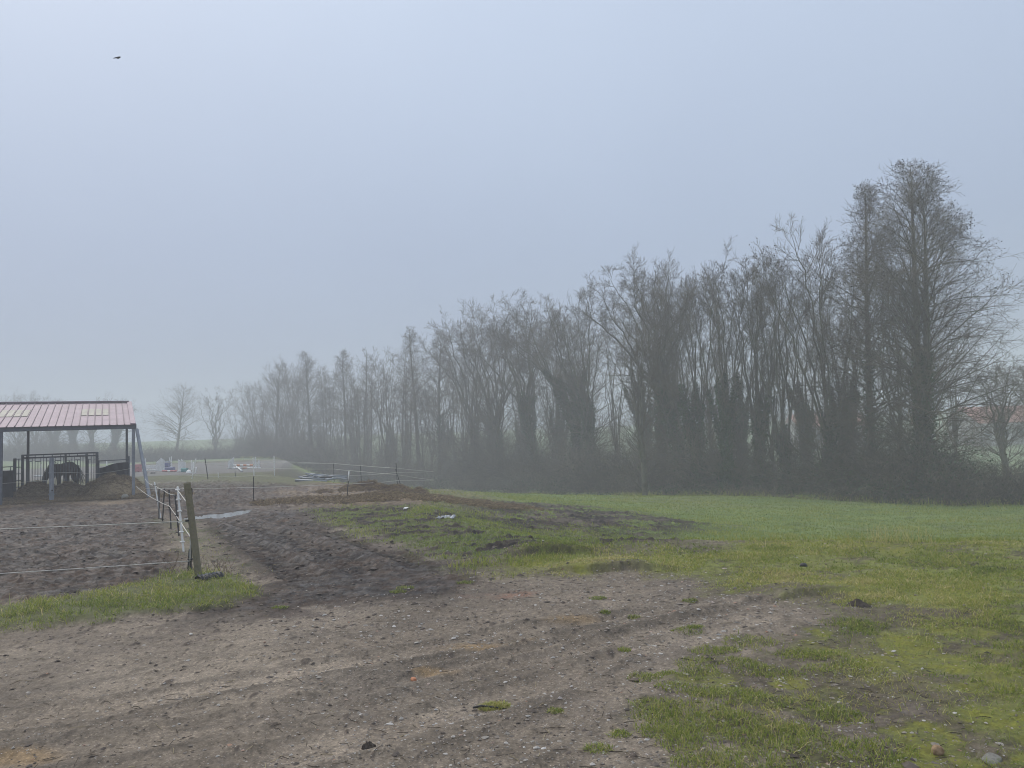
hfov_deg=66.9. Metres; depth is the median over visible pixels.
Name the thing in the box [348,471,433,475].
fence rope
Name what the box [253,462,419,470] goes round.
fence rope
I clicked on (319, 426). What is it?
bare tree
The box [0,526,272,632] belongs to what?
grass
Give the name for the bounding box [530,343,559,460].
bare tree
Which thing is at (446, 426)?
bare tree
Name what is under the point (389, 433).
bare tree
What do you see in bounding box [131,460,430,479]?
fence rope
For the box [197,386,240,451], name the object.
bare tree
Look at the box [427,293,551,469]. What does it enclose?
bare tree
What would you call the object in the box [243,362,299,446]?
bare tree
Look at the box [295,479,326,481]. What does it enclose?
steel pipe
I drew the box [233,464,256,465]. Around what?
jump pole
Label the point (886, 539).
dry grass
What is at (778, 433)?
bare tree
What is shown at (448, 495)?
manure heap
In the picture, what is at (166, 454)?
undergrowth
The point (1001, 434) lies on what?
bare tree
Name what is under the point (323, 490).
manure heap
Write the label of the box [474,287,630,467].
bare tree
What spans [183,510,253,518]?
puddle water
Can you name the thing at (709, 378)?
bare tree
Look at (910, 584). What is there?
grass
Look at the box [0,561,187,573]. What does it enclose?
fence rope
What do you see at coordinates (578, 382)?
bare tree
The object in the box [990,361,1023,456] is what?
bare tree
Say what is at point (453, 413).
bare tree
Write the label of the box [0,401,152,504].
field barn
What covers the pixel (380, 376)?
bare tree
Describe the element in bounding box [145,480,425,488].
fence rope
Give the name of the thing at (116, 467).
windbreak sheet
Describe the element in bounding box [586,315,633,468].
bare tree
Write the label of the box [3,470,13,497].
windbreak sheet
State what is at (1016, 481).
undergrowth
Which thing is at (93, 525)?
fence rope
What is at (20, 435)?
bare tree
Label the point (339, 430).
bare tree
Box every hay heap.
[13,480,55,496]
[54,481,83,495]
[76,472,146,495]
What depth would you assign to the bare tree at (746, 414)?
50.48 m
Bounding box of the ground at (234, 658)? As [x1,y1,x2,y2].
[0,412,1023,767]
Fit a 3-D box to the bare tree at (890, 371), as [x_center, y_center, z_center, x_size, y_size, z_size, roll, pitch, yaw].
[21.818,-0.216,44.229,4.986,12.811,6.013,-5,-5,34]
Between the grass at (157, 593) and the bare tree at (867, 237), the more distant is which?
the bare tree at (867, 237)
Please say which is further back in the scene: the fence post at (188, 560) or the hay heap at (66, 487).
the hay heap at (66, 487)
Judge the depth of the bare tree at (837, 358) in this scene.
46.04 m
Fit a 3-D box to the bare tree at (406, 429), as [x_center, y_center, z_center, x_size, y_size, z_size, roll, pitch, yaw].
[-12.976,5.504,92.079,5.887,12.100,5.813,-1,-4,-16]
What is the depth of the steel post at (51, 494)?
24.45 m
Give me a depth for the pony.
29.70 m
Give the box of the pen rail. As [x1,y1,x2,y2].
[98,456,129,477]
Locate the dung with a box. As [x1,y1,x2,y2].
[361,741,375,749]
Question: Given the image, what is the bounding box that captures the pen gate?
[13,458,21,492]
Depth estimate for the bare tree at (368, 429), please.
99.69 m
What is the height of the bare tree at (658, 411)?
15.359 m
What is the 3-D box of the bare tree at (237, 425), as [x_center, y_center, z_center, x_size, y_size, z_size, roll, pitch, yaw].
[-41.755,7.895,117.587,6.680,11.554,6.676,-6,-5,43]
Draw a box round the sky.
[0,0,1023,444]
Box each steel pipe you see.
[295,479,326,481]
[302,477,324,479]
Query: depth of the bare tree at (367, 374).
89.00 m
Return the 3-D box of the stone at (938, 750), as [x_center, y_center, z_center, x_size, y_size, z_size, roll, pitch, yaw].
[2.047,1.766,3.727,0.054,0.056,0.054,0,-4,-27]
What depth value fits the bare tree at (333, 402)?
96.28 m
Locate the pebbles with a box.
[0,539,1023,767]
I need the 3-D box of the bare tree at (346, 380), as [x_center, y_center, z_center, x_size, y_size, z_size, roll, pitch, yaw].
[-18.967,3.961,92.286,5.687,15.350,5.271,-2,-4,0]
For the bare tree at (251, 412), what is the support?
on the ground at (234, 658)
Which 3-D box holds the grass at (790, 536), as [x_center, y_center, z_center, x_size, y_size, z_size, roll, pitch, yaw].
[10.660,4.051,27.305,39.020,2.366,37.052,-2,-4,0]
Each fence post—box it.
[153,482,160,517]
[158,489,159,518]
[162,488,165,520]
[168,489,171,528]
[173,494,179,535]
[175,486,184,551]
[187,488,192,570]
[187,549,189,570]
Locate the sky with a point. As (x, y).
(249, 184)
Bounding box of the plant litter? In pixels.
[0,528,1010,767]
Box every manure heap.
[304,488,362,493]
[337,479,429,493]
[422,492,490,500]
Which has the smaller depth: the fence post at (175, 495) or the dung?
the dung
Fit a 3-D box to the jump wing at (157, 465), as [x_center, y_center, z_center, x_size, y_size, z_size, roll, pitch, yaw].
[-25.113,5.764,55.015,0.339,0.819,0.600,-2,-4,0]
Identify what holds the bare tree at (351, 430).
on the ground at (234, 658)
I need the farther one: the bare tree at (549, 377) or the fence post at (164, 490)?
the bare tree at (549, 377)
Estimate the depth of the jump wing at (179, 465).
52.11 m
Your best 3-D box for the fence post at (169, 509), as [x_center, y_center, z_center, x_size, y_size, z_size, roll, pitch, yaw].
[-6.777,2.554,15.358,0.072,0.923,0.037,-2,-4,0]
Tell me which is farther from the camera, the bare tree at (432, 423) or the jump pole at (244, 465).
the bare tree at (432, 423)
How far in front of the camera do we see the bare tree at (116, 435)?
127.01 m
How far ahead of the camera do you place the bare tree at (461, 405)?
85.28 m
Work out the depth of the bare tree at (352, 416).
85.58 m
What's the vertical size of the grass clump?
0.045 m
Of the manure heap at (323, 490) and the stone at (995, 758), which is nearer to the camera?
the stone at (995, 758)
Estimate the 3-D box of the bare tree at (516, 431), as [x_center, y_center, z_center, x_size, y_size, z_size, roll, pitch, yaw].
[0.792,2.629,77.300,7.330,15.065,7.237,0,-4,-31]
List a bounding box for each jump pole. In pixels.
[162,470,176,471]
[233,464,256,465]
[233,467,256,468]
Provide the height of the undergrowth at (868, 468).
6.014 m
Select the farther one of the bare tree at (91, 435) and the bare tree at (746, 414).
the bare tree at (91, 435)
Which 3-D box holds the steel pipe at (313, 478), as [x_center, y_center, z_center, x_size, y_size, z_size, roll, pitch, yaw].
[-8.517,4.060,33.298,0.944,0.141,0.060,-1,-4,-9]
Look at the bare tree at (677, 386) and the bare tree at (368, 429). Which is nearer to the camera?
the bare tree at (677, 386)
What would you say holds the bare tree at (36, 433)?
on the ground at (234, 658)
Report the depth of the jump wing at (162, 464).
54.63 m
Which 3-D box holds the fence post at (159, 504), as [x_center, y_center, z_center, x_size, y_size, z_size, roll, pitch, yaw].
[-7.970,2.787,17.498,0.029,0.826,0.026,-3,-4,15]
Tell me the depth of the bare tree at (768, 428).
48.87 m
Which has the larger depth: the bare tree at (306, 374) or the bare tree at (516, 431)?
the bare tree at (306, 374)
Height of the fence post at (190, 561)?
1.231 m
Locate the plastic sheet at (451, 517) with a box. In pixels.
[437,514,455,518]
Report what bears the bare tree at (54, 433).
on the ground at (234, 658)
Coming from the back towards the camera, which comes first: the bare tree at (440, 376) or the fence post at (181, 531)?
the bare tree at (440, 376)
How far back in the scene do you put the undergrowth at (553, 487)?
39.31 m
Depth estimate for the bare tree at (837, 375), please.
39.13 m
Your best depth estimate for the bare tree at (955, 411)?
42.33 m
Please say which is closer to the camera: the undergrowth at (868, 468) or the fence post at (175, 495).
the fence post at (175, 495)
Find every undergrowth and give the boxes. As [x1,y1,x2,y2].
[3,432,105,461]
[81,437,300,463]
[192,398,819,491]
[244,444,1023,505]
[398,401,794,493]
[792,413,1022,506]
[910,457,1023,506]
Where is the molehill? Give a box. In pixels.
[846,599,871,607]
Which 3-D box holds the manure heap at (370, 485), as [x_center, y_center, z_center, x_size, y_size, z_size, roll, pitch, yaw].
[-4.157,3.480,25.174,3.920,0.835,2.240,-2,-4,0]
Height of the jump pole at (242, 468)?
0.142 m
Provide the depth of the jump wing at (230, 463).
54.87 m
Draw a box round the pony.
[42,461,84,484]
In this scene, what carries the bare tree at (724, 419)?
on the ground at (234, 658)
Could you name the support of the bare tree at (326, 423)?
on the ground at (234, 658)
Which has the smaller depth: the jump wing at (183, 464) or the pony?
the pony
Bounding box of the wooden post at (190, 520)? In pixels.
[184,482,201,574]
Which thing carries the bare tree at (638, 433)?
on the ground at (234, 658)
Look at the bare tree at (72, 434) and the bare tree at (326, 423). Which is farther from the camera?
the bare tree at (72, 434)
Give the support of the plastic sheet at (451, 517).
on the ground at (234, 658)
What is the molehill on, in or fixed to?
on the ground at (234, 658)
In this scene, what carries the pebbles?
on the ground at (234, 658)
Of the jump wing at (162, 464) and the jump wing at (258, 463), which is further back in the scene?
the jump wing at (162, 464)
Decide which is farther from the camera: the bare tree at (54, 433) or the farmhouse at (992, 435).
the bare tree at (54, 433)
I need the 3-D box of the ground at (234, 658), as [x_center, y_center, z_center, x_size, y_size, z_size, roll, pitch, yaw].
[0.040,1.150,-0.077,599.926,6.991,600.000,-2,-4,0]
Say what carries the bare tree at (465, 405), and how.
on the ground at (234, 658)
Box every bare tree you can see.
[0,387,51,448]
[5,394,64,446]
[39,430,85,445]
[52,430,88,450]
[74,430,111,451]
[96,391,146,456]
[135,381,211,449]
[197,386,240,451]
[221,400,260,452]
[222,381,276,452]
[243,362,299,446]
[250,355,309,452]
[270,351,342,452]
[275,359,326,456]
[284,402,317,449]
[302,365,343,458]
[310,349,368,456]
[311,401,332,454]
[315,360,356,460]
[319,398,347,463]
[330,354,366,465]
[336,379,385,460]
[336,393,363,470]
[345,349,382,469]
[356,346,399,471]
[359,380,381,469]
[367,374,404,476]
[367,388,401,468]
[373,347,411,470]
[375,326,446,477]
[376,350,430,474]
[389,382,420,470]
[392,327,467,483]
[402,380,442,485]
[415,306,516,482]
[415,378,446,470]
[421,369,461,477]
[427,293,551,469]
[434,341,469,480]
[441,347,482,464]
[454,289,568,475]
[454,345,513,452]
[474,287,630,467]
[502,337,546,457]
[515,313,613,456]
[529,282,632,466]
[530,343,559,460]
[539,339,605,463]
[568,241,712,484]
[585,261,714,488]
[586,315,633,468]
[591,310,666,476]
[602,316,674,494]
[626,265,751,489]
[633,314,705,486]
[672,236,775,493]
[676,318,746,458]
[697,310,783,480]
[710,247,816,494]
[724,258,857,494]
[726,303,799,485]
[741,213,899,495]
[748,178,983,461]
[748,309,835,485]
[777,158,1023,480]
[800,276,902,460]
[802,304,885,454]
[839,269,933,454]
[935,353,986,465]
[958,350,1023,473]
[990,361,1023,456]
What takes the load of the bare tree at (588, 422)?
on the ground at (234, 658)
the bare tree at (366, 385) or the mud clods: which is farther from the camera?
the bare tree at (366, 385)
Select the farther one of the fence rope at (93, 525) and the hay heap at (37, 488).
the hay heap at (37, 488)
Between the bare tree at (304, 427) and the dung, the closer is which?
the dung
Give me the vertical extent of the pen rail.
1.340 m
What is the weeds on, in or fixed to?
on the ground at (234, 658)
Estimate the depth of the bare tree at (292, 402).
104.82 m
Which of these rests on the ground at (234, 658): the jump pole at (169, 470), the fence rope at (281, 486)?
the jump pole at (169, 470)
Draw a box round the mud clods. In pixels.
[0,495,1023,767]
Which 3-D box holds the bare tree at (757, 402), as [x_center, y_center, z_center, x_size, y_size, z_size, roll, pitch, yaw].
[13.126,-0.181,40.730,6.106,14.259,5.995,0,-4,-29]
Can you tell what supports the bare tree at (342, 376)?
on the ground at (234, 658)
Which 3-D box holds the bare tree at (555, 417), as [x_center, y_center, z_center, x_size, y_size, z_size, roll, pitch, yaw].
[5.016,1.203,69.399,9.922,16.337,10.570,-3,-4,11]
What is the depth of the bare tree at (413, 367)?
79.54 m
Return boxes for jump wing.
[154,459,159,470]
[158,458,164,470]
[177,459,180,471]
[179,459,185,471]
[227,457,233,468]
[255,457,260,467]
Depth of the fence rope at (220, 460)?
59.91 m
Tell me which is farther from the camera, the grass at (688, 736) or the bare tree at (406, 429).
the bare tree at (406, 429)
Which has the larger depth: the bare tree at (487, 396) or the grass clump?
the bare tree at (487, 396)
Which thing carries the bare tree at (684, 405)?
on the ground at (234, 658)
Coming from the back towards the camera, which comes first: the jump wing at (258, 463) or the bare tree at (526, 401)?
the bare tree at (526, 401)
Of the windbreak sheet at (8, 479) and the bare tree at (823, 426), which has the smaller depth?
the windbreak sheet at (8, 479)
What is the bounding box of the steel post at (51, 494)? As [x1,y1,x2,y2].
[48,457,54,499]
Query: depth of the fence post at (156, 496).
17.74 m
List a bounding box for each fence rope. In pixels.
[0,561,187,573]
[3,521,184,528]
[90,459,308,463]
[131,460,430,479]
[136,486,190,557]
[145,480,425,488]
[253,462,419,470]
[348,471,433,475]
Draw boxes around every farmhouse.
[785,414,865,447]
[948,406,1023,446]
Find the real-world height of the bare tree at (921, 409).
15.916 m
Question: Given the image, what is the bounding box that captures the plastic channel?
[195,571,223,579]
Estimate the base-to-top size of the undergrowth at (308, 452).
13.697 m
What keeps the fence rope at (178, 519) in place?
attached to the fence post at (190, 561)
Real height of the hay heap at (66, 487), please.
0.678 m
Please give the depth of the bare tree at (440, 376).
78.09 m
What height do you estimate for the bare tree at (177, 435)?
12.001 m
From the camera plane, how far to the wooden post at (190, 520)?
9.36 m
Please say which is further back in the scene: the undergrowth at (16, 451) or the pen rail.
the undergrowth at (16, 451)
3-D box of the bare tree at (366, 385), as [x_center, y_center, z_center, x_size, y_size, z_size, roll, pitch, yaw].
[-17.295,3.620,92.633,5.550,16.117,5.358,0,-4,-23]
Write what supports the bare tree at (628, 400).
on the ground at (234, 658)
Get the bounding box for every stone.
[931,744,944,755]
[981,752,1002,763]
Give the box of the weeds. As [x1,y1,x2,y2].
[160,551,249,575]
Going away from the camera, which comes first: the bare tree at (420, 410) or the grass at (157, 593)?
the grass at (157, 593)
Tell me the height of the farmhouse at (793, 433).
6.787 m
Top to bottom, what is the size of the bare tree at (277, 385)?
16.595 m
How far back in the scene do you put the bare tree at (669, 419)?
47.60 m
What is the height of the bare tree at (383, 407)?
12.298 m
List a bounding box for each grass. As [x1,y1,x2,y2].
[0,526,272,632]
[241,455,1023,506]
[241,538,924,767]
[299,479,1023,574]
[441,537,1023,767]
[852,521,935,544]
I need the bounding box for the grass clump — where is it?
[473,699,513,711]
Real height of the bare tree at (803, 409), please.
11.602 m
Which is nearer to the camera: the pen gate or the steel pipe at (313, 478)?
the pen gate
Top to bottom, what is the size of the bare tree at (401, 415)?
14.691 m
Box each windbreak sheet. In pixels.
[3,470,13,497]
[100,462,127,476]
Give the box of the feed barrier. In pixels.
[21,452,98,485]

